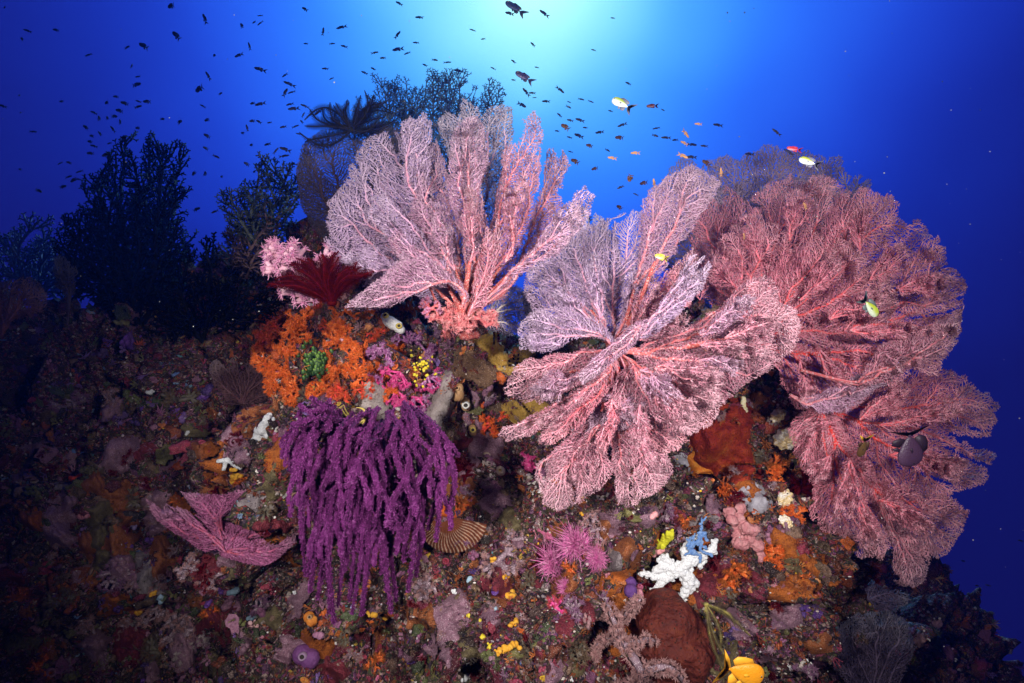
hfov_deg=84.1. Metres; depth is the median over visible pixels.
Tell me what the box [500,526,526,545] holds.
dusty soft coral
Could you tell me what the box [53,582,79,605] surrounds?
crusting sponge
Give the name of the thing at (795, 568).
crusting sponge
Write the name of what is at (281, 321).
orange soft coral
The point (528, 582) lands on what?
soft coral
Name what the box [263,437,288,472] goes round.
crusting sponge
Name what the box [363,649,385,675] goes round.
soft coral
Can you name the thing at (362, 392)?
orange soft coral
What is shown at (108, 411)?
crusting sponge
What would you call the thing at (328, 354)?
orange soft coral
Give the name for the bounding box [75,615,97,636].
soft coral
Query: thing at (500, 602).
crusting sponge
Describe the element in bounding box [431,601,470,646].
crusting sponge
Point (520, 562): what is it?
soft coral
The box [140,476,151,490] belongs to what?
soft coral
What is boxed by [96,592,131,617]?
crusting sponge
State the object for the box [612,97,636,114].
reef fish
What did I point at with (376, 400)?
sponge
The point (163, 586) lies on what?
soft coral
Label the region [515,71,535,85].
reef fish
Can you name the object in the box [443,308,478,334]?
red soft coral
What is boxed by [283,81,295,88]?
fish
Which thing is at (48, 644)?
crusting sponge
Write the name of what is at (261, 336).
orange soft coral
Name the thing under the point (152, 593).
sponge
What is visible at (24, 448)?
soft coral
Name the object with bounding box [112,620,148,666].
crusting sponge
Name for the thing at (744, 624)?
soft coral
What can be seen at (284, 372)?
orange soft coral
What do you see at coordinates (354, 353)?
orange soft coral
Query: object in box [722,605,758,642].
crusting sponge
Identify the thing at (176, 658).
soft coral
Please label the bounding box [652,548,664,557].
pink sponge
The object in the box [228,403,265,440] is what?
crusting sponge
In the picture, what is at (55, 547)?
soft coral
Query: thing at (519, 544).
crusting sponge
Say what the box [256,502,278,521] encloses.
soft coral
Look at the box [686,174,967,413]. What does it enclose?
sea fan
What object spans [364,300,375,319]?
orange soft coral
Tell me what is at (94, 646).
crusting sponge
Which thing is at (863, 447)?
reef fish
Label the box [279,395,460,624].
purple whip coral
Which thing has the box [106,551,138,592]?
crusting sponge
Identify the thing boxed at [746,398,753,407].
soft coral
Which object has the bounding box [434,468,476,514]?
crusting sponge
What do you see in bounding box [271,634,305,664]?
crusting sponge
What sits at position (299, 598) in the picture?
crusting sponge
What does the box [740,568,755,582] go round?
soft coral
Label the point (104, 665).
soft coral
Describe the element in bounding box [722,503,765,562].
lumpy pink coral
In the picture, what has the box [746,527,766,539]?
soft coral
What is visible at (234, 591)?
sponge
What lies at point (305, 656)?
sea squirt
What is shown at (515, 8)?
reef fish
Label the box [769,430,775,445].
crusting sponge
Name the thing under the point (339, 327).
orange soft coral
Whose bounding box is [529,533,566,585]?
pink tentacle coral
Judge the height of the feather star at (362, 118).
0.289 m
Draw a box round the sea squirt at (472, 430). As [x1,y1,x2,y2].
[468,424,476,435]
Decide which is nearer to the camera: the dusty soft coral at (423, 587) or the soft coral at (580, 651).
the soft coral at (580, 651)
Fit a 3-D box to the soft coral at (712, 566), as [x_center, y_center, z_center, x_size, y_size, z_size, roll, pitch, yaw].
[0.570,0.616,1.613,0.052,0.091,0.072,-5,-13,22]
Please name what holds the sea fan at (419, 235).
on the reef rock
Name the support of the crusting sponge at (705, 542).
on the reef rock
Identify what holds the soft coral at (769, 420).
on the oyster shell at (778, 414)
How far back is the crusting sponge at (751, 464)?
1.91 m
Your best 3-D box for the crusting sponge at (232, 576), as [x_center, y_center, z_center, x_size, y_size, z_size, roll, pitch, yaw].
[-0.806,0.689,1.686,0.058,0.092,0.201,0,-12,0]
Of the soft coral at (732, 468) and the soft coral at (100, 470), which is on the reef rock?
the soft coral at (100, 470)
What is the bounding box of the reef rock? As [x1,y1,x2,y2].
[0,217,1023,682]
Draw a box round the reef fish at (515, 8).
[505,1,528,18]
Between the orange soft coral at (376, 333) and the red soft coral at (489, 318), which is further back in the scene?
the orange soft coral at (376, 333)
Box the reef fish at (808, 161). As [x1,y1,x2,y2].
[799,156,822,170]
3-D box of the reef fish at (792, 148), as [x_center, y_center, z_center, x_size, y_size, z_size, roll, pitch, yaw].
[0.648,-0.438,1.299,0.036,0.019,0.007,0,-12,0]
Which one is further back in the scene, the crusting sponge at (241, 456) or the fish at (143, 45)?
the fish at (143, 45)
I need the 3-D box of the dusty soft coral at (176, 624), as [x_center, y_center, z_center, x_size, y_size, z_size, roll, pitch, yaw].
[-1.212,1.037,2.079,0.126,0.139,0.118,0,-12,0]
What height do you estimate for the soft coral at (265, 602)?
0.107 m
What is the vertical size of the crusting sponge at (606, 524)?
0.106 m
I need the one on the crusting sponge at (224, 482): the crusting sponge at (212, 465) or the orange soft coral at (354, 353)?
the crusting sponge at (212, 465)
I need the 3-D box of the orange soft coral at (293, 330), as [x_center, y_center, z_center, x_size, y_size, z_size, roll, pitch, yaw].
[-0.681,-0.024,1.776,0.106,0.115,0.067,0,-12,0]
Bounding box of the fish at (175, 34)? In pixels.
[172,31,180,40]
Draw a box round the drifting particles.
[1,0,1023,678]
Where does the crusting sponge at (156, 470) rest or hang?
on the reef rock
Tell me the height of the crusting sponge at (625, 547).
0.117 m
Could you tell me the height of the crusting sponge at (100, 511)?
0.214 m
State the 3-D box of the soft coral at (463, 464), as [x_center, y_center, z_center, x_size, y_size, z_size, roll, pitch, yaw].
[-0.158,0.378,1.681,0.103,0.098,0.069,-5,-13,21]
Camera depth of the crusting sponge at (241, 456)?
1.65 m
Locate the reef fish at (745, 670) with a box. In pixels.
[712,649,763,682]
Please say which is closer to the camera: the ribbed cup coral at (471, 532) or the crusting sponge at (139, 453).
the ribbed cup coral at (471, 532)
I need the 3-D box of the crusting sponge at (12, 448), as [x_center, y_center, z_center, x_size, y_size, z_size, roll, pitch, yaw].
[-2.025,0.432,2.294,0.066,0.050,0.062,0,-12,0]
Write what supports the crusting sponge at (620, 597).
on the reef rock
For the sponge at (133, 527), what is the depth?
2.02 m
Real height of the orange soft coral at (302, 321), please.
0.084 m
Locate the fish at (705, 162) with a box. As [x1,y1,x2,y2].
[702,160,711,167]
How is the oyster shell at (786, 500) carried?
on the reef rock
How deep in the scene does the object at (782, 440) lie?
1.89 m
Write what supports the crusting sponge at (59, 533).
on the reef rock
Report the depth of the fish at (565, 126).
2.21 m
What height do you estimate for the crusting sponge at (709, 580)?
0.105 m
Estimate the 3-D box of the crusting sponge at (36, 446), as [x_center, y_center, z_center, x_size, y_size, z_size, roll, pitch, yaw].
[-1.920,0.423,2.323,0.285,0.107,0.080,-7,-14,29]
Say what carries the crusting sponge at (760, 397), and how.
on the reef rock
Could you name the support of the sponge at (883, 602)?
on the reef rock
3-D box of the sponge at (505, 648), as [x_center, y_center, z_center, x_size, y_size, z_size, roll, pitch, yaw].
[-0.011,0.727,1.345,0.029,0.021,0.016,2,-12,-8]
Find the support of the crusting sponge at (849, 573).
on the reef rock
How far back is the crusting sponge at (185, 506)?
2.09 m
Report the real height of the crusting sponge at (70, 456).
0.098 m
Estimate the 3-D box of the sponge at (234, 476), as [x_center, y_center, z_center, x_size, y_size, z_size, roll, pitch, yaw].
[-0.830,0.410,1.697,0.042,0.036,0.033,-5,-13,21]
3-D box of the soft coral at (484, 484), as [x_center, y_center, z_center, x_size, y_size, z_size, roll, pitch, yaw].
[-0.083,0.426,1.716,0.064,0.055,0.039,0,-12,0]
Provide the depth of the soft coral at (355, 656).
1.66 m
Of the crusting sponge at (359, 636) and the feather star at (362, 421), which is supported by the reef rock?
the crusting sponge at (359, 636)
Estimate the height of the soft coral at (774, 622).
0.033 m
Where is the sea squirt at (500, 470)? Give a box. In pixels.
[496,466,504,475]
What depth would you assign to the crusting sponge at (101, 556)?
1.97 m
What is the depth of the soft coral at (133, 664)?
2.06 m
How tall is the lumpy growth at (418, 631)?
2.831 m
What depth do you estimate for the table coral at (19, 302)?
2.30 m
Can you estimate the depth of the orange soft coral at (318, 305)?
2.46 m
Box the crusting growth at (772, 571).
[0,239,1003,682]
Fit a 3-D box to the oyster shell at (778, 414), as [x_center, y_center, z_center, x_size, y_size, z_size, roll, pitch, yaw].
[0.899,0.249,1.924,0.052,0.054,0.030,-3,-12,13]
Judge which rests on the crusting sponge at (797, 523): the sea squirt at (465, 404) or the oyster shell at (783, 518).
the oyster shell at (783, 518)
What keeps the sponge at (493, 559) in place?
on the dusty soft coral at (488, 567)
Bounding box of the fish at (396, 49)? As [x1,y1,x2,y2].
[392,46,403,50]
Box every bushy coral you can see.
[0,211,75,304]
[214,151,301,259]
[215,201,281,280]
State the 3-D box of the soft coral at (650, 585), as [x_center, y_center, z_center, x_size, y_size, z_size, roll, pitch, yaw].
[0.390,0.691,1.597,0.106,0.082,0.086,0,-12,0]
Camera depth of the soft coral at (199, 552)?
1.87 m
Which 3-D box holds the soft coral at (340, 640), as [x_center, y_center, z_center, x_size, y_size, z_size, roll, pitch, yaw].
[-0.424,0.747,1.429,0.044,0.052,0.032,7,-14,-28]
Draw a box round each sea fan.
[52,254,77,324]
[146,489,296,566]
[209,359,269,407]
[296,123,428,260]
[324,98,595,339]
[347,67,506,198]
[482,285,534,336]
[498,164,801,511]
[530,206,624,332]
[547,202,594,268]
[649,144,871,308]
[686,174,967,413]
[787,368,1000,587]
[832,610,916,682]
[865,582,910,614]
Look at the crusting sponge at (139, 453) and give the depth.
2.15 m
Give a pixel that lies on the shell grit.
(484, 536)
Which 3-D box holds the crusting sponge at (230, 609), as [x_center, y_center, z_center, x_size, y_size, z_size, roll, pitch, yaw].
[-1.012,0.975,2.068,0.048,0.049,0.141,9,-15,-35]
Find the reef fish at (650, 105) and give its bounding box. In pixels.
[646,103,658,107]
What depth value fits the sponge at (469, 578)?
1.52 m
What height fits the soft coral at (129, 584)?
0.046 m
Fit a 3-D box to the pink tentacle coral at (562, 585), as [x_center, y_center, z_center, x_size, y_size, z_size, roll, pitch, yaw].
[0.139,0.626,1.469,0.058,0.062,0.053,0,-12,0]
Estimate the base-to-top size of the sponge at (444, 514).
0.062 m
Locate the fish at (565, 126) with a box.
[561,124,570,130]
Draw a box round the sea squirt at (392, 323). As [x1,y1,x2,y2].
[380,312,404,333]
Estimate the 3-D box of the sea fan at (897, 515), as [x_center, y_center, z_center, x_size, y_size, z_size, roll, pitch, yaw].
[1.272,0.412,1.780,0.958,0.706,0.363,4,-13,-17]
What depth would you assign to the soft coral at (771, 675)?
1.64 m
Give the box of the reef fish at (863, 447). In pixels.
[857,434,873,456]
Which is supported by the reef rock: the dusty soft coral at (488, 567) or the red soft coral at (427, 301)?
the dusty soft coral at (488, 567)
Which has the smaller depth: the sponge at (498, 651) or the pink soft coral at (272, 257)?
the sponge at (498, 651)
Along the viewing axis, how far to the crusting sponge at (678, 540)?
1.56 m
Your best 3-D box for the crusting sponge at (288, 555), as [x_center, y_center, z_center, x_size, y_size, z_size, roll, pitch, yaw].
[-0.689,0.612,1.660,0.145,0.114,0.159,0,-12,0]
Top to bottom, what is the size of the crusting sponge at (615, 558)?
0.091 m
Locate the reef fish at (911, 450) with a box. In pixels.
[891,425,928,466]
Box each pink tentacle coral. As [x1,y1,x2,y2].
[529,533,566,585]
[548,515,600,571]
[556,571,574,594]
[582,538,610,572]
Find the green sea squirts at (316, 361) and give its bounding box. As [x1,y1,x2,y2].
[296,340,333,390]
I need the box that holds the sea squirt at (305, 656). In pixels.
[292,644,319,669]
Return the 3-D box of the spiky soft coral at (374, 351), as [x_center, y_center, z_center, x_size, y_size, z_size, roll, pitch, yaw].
[-0.311,0.083,1.693,0.225,0.341,0.287,0,-12,0]
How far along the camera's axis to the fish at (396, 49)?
3.04 m
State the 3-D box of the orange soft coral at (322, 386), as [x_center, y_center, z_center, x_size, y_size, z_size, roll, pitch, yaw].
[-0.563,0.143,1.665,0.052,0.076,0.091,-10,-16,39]
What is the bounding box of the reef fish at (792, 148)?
[787,146,801,152]
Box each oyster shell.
[770,407,785,422]
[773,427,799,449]
[777,489,792,506]
[778,514,792,528]
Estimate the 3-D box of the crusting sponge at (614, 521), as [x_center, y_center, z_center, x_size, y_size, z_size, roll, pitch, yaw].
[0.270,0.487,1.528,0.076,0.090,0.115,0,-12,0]
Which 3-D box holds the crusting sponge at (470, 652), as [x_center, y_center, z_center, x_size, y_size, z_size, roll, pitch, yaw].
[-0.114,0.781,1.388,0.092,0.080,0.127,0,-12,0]
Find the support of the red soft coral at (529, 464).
on the reef rock
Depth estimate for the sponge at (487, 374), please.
1.66 m
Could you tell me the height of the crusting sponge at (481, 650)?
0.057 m
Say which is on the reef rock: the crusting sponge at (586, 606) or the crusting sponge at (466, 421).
the crusting sponge at (586, 606)
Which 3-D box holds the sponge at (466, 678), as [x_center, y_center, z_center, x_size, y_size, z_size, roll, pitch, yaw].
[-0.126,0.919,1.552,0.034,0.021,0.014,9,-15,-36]
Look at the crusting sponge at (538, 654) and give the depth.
1.34 m
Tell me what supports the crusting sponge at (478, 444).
on the reef rock
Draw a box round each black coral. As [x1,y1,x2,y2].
[50,130,198,326]
[139,246,291,354]
[187,231,243,313]
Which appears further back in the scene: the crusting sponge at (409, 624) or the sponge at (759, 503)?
the sponge at (759, 503)
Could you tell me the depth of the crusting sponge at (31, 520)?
1.86 m
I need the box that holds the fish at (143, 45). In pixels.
[139,42,148,51]
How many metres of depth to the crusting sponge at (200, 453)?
1.81 m
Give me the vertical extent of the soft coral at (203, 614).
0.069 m
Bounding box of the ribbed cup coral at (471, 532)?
[424,515,486,552]
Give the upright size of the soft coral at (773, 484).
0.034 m
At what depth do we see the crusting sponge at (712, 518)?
1.61 m
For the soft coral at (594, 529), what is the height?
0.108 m
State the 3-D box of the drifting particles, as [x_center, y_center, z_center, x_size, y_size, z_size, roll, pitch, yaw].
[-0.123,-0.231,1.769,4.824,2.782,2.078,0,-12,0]
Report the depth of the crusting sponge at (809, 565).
1.67 m
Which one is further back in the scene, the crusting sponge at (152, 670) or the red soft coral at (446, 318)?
the crusting sponge at (152, 670)
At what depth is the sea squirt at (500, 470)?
1.68 m
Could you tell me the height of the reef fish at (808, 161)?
0.036 m
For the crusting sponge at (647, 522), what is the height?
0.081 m
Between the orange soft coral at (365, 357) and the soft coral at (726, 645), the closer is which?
the soft coral at (726, 645)
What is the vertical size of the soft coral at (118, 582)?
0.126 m
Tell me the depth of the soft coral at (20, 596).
1.86 m
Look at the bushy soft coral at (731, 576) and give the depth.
1.57 m
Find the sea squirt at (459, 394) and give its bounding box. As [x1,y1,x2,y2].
[453,382,463,401]
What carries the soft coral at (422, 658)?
on the reef rock
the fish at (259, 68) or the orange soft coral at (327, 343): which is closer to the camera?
the orange soft coral at (327, 343)
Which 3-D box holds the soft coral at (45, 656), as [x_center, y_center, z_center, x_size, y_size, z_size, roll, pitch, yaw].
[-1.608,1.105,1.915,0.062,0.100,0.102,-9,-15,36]
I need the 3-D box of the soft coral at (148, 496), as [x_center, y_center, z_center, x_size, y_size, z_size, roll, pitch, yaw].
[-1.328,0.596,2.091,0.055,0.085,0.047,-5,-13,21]
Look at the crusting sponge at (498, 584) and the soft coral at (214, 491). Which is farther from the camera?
the soft coral at (214, 491)
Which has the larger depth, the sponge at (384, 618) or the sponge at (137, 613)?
the sponge at (137, 613)
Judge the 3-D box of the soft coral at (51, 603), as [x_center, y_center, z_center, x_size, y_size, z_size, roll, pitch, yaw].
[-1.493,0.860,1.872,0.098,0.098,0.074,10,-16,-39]
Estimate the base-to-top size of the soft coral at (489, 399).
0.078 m
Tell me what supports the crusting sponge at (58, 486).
on the reef rock
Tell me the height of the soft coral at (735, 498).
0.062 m
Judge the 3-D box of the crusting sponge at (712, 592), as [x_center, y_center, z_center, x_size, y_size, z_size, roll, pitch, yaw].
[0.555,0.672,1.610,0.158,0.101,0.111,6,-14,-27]
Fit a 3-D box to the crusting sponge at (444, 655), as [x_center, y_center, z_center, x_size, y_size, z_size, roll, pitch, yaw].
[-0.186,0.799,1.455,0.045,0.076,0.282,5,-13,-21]
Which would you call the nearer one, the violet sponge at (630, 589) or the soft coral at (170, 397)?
the violet sponge at (630, 589)
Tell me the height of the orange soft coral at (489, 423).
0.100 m
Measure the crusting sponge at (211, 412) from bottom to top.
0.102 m
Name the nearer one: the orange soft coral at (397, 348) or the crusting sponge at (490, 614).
the crusting sponge at (490, 614)
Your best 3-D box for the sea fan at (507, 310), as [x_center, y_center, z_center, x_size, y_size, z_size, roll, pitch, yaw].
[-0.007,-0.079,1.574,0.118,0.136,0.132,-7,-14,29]
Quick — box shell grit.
[0,292,1003,682]
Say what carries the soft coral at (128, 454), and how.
on the crusting sponge at (116, 450)
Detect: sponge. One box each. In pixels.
[0,566,25,595]
[3,443,21,452]
[16,553,30,566]
[18,506,43,530]
[18,604,33,625]
[26,437,54,457]
[37,636,66,660]
[42,521,77,550]
[43,490,78,522]
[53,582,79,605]
[54,482,70,489]
[62,450,79,469]
[68,473,82,480]
[70,560,104,584]
[73,628,113,664]
[78,530,103,563]
[80,468,105,495]
[84,499,114,550]
[88,549,113,576]
[94,395,123,425]
[96,430,145,473]
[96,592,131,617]
[102,479,137,526]
[103,519,144,555]
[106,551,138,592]
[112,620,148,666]
[124,599,144,615]
[130,525,136,529]
[131,550,166,608]
[133,442,158,463]
[134,611,142,615]
[137,660,160,682]
[140,486,177,534]
[145,389,154,394]
[149,534,177,581]
[149,590,156,596]
[154,466,159,475]
[156,594,163,604]
[165,620,201,672]
[170,500,195,515]
[180,424,211,436]
[187,592,202,608]
[188,552,220,580]
[190,436,213,459]
[195,438,228,486]
[195,607,231,646]
[195,650,230,681]
[199,479,229,503]
[202,550,235,567]
[206,399,218,420]
[216,457,240,470]
[220,424,253,465]
[222,567,252,583]
[226,607,240,613]
[227,587,239,595]
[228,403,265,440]
[229,468,237,471]
[229,473,243,484]
[236,480,261,512]
[238,626,252,654]
[246,615,256,620]
[250,413,275,441]
[252,515,293,533]
[253,462,286,501]
[253,604,284,632]
[254,399,278,417]
[255,531,300,567]
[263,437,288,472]
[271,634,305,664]
[287,580,314,622]
[300,627,334,658]
[313,631,324,639]
[315,656,351,682]
[323,597,344,609]
[334,630,348,638]
[354,632,363,643]
[355,381,392,419]
[366,611,377,617]
[369,619,389,649]
[382,615,389,620]
[404,604,420,632]
[418,602,435,632]
[420,644,451,668]
[423,365,455,429]
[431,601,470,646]
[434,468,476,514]
[440,431,472,449]
[441,505,457,517]
[444,587,476,619]
[449,347,505,396]
[449,647,480,673]
[457,413,471,431]
[457,637,468,648]
[458,456,479,480]
[461,673,470,681]
[466,576,472,582]
[468,390,483,412]
[468,416,504,465]
[469,558,478,568]
[471,600,500,627]
[474,330,533,374]
[477,488,516,521]
[478,643,492,665]
[479,562,512,598]
[484,633,498,643]
[490,556,496,562]
[490,595,508,610]
[494,647,502,656]
[498,506,523,530]
[501,399,549,425]
[501,643,512,653]
[505,589,516,598]
[507,617,518,627]
[508,640,521,650]
[512,531,523,548]
[528,646,544,663]
[533,573,542,588]
[541,658,564,682]
[546,499,560,513]
[546,521,564,537]
[549,568,577,597]
[554,610,574,635]
[571,661,584,677]
[575,601,596,625]
[589,520,610,551]
[593,568,636,612]
[598,509,624,537]
[604,550,621,571]
[605,627,632,656]
[613,536,643,569]
[624,576,637,597]
[625,623,638,635]
[634,587,716,682]
[638,506,663,528]
[638,533,718,601]
[650,511,657,519]
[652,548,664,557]
[653,528,661,544]
[656,528,673,549]
[661,506,688,527]
[663,548,674,558]
[668,566,697,604]
[672,453,690,470]
[675,534,685,542]
[684,516,712,562]
[687,446,712,475]
[687,510,725,541]
[689,397,763,483]
[693,570,715,608]
[698,537,709,550]
[698,564,736,598]
[705,493,721,514]
[709,640,754,682]
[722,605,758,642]
[729,480,761,501]
[731,482,772,513]
[735,448,756,477]
[750,386,774,412]
[751,570,768,584]
[758,645,777,663]
[763,526,797,563]
[766,574,822,604]
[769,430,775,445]
[769,604,803,629]
[776,481,792,491]
[779,514,803,531]
[780,550,805,574]
[798,553,827,578]
[802,628,835,654]
[827,580,841,586]
[843,569,852,576]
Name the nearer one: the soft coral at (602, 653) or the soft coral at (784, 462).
the soft coral at (602, 653)
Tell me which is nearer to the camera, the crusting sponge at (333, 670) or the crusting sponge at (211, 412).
the crusting sponge at (333, 670)
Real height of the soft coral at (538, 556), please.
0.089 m
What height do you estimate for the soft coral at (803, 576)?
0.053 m
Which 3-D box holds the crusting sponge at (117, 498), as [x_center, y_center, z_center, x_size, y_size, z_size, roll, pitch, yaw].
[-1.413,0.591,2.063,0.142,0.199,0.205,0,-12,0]
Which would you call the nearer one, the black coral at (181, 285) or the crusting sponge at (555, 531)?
the crusting sponge at (555, 531)
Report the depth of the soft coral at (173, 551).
2.00 m
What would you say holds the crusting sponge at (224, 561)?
on the reef rock
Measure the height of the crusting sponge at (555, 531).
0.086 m
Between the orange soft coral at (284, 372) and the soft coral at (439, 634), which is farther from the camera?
the orange soft coral at (284, 372)
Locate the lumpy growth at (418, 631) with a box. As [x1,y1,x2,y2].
[0,221,1019,682]
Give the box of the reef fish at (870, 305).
[857,290,878,316]
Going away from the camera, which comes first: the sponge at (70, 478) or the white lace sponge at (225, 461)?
the white lace sponge at (225, 461)
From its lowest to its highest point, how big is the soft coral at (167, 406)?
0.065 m
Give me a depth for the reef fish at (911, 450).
1.35 m
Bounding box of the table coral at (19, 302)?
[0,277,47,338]
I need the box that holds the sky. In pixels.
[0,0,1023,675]
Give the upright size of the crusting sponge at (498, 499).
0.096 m
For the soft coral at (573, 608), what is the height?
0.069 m
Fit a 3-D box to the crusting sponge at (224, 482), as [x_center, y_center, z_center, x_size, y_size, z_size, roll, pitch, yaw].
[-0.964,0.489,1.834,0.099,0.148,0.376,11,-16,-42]
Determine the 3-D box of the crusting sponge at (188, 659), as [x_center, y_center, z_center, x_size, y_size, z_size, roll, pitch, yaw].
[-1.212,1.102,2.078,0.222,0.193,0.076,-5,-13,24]
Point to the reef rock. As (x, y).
(246, 665)
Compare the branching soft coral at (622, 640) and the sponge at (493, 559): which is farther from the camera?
the sponge at (493, 559)
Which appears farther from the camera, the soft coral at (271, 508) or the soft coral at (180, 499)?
the soft coral at (180, 499)
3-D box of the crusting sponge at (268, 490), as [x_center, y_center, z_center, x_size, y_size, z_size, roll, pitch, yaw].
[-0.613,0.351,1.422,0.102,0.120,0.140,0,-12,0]
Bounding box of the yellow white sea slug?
[741,396,747,412]
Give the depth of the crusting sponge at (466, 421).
1.79 m
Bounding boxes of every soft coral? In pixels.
[3,586,29,606]
[15,476,40,486]
[18,443,30,453]
[24,651,53,682]
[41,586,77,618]
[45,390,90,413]
[47,552,57,565]
[52,543,62,549]
[60,654,78,673]
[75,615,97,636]
[84,460,105,476]
[95,554,135,592]
[98,655,112,671]
[101,387,119,406]
[108,469,117,476]
[116,616,139,640]
[119,448,132,465]
[122,486,143,510]
[123,580,135,593]
[128,660,136,668]
[136,604,170,628]
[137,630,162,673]
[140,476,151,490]
[143,492,159,513]
[147,509,180,528]
[147,574,167,594]
[157,611,195,647]
[159,385,200,410]
[162,403,171,415]
[167,492,185,505]
[167,545,178,558]
[172,642,194,665]
[173,552,199,582]
[190,554,218,594]
[194,569,222,591]
[195,545,205,554]
[196,631,210,649]
[197,605,221,625]
[198,415,206,425]
[203,478,226,495]
[224,429,242,447]
[230,472,247,486]
[248,591,278,616]
[249,344,276,375]
[250,340,274,356]
[251,329,276,351]
[256,313,285,337]
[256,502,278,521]
[258,530,271,536]
[259,236,342,308]
[262,242,284,278]
[262,373,279,396]
[263,360,293,384]
[274,310,288,323]
[274,334,298,364]
[278,374,299,407]
[279,316,312,350]
[283,309,312,331]
[288,604,294,615]
[297,386,305,402]
[304,378,330,398]
[310,297,321,309]
[314,364,338,383]
[318,317,330,338]
[319,348,335,361]
[320,383,336,404]
[321,330,346,348]
[325,378,351,404]
[326,318,353,342]
[326,360,345,382]
[327,306,352,322]
[335,628,350,649]
[339,334,372,361]
[339,343,363,364]
[341,359,368,387]
[343,647,364,663]
[345,305,362,319]
[350,376,375,399]
[360,352,370,359]
[361,326,388,342]
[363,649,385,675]
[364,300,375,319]
[365,330,442,418]
[366,361,389,383]
[382,382,399,403]
[386,341,406,354]
[406,599,418,608]
[411,572,437,602]
[418,295,442,317]
[419,655,426,663]
[428,300,457,329]
[436,630,445,640]
[440,322,455,339]
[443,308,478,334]
[450,453,476,484]
[454,495,479,515]
[455,516,476,546]
[459,483,474,496]
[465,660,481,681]
[471,309,499,327]
[476,475,494,489]
[477,402,485,422]
[479,542,519,581]
[480,411,509,438]
[482,392,496,406]
[483,599,499,611]
[499,667,507,677]
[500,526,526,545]
[510,556,525,569]
[513,607,527,621]
[515,639,533,663]
[519,451,538,472]
[519,569,535,588]
[522,631,527,642]
[528,543,547,572]
[534,518,541,529]
[541,583,551,591]
[545,595,566,613]
[556,594,585,622]
[560,560,577,578]
[569,637,591,667]
[577,509,606,547]
[584,591,689,682]
[585,638,606,658]
[595,591,608,602]
[613,657,633,679]
[630,491,642,506]
[637,579,671,589]
[661,501,674,521]
[677,513,695,529]
[705,520,714,529]
[705,543,720,574]
[709,409,725,421]
[716,481,737,497]
[717,559,751,596]
[719,638,731,651]
[724,590,737,605]
[725,488,746,506]
[727,465,742,478]
[738,619,748,628]
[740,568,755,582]
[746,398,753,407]
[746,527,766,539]
[753,448,768,464]
[761,542,784,570]
[762,666,776,681]
[766,417,780,426]
[766,452,790,478]
[766,464,785,481]
[768,481,776,490]
[770,602,783,613]
[771,619,784,630]
[779,504,807,525]
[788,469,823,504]
[791,662,818,682]
[798,567,814,584]
[828,672,837,681]
[841,634,861,653]
[854,560,883,589]
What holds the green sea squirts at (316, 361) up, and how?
on the reef rock
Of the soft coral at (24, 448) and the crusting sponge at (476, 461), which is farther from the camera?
the soft coral at (24, 448)
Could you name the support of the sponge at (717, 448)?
on the reef rock
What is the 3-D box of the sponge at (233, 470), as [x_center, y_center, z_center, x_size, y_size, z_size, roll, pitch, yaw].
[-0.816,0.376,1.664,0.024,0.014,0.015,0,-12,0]
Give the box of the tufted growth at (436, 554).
[0,224,1023,682]
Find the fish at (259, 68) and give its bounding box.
[254,67,267,72]
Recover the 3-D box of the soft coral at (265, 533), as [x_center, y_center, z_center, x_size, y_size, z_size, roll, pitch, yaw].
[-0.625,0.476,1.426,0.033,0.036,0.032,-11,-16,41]
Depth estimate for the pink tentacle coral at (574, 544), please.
1.51 m
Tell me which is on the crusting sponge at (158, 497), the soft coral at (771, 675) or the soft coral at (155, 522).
the soft coral at (155, 522)
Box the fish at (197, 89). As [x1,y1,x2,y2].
[195,83,204,92]
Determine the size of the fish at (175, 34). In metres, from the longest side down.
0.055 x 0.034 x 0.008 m
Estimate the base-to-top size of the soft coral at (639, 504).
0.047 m
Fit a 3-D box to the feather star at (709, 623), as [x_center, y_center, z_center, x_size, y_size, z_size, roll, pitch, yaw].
[0.521,0.713,1.370,0.119,0.162,0.052,0,-12,0]
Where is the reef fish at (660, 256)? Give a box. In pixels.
[655,254,668,261]
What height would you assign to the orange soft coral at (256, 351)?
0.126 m
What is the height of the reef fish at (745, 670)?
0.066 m
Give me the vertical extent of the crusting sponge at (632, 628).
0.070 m
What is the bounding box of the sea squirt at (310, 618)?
[303,611,316,626]
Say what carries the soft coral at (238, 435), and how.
on the reef rock
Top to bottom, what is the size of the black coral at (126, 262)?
1.245 m
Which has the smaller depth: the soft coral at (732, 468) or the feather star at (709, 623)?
the feather star at (709, 623)
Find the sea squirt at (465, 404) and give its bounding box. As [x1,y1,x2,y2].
[460,397,470,410]
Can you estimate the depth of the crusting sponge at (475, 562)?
1.58 m
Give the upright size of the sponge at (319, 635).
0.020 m
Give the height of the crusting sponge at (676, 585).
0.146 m
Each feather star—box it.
[266,251,373,306]
[299,90,394,149]
[342,406,367,425]
[700,601,750,669]
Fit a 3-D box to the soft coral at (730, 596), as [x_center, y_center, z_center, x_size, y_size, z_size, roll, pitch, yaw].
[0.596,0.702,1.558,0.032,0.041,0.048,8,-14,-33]
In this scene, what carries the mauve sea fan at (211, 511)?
on the reef rock

